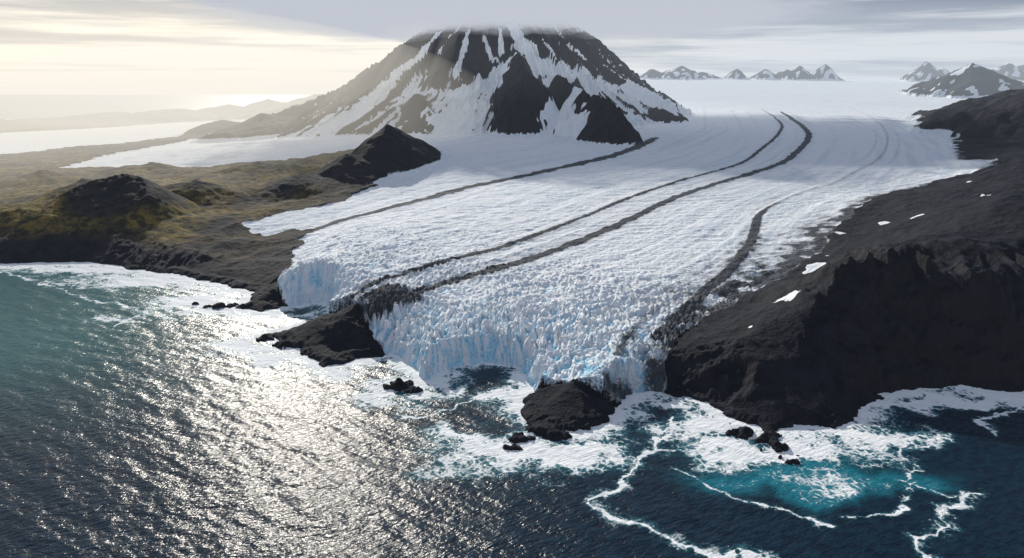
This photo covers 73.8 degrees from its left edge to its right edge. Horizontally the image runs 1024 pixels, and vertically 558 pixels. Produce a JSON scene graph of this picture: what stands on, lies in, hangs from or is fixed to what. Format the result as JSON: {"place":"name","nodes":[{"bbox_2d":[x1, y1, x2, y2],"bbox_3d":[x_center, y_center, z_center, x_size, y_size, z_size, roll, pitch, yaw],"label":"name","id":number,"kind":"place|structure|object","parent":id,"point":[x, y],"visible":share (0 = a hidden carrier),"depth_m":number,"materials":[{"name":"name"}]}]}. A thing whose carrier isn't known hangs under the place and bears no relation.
{"place":"outdoors","nodes":[
{"label":"outdoors","id":0,"kind":"place"},
{"bbox_2d":[0,94,621,451],"bbox_3d":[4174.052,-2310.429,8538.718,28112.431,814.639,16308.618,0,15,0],"label":"coastal terrain","id":1,"kind":"structure","parent":0,"point":[155,217],"depth_m":1867.59,"materials":[{"name":"black stone"}]},
{"bbox_2d":[272,1,689,143],"bbox_3d":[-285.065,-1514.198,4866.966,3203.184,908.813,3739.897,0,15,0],"label":"volcano","id":2,"kind":"structure","parent":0,"point":[531,67],"depth_m":4325.05},
{"bbox_2d":[0,95,1023,557],"bbox_3d":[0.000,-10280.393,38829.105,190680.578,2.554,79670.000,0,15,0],"label":"sea","id":3,"kind":"structure","parent":0,"point":[150,415],"depth_m":772.10,"materials":[{"name":"liquid"}]},
{"bbox_2d":[0,0,1023,119],"label":"sky","id":4,"kind":"structure","parent":0,"point":[48,47],"materials":[{"name":"white"}]},
{"bbox_2d":[59,73,1023,402],"bbox_3d":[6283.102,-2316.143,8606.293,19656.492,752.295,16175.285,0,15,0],"label":"glacier","id":5,"kind":"object","parent":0,"point":[535,257],"visible":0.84,"depth_m":1825.90,"materials":[{"name":"white ice"}]},
{"bbox_2d":[640,62,1023,95],"bbox_3d":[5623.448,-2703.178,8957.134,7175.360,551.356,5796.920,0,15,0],"label":"mountain range","id":6,"kind":"structure","parent":0,"point":[973,78],"depth_m":7223.47,"materials":[{"name":"white snow"}]},
{"bbox_2d":[664,89,1023,464],"bbox_3d":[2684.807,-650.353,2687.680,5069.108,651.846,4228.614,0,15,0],"label":"rocky ridge","id":7,"kind":"structure","parent":0,"point":[914,288],"depth_m":1004.64,"materials":[{"name":"black stone"}]}
]}

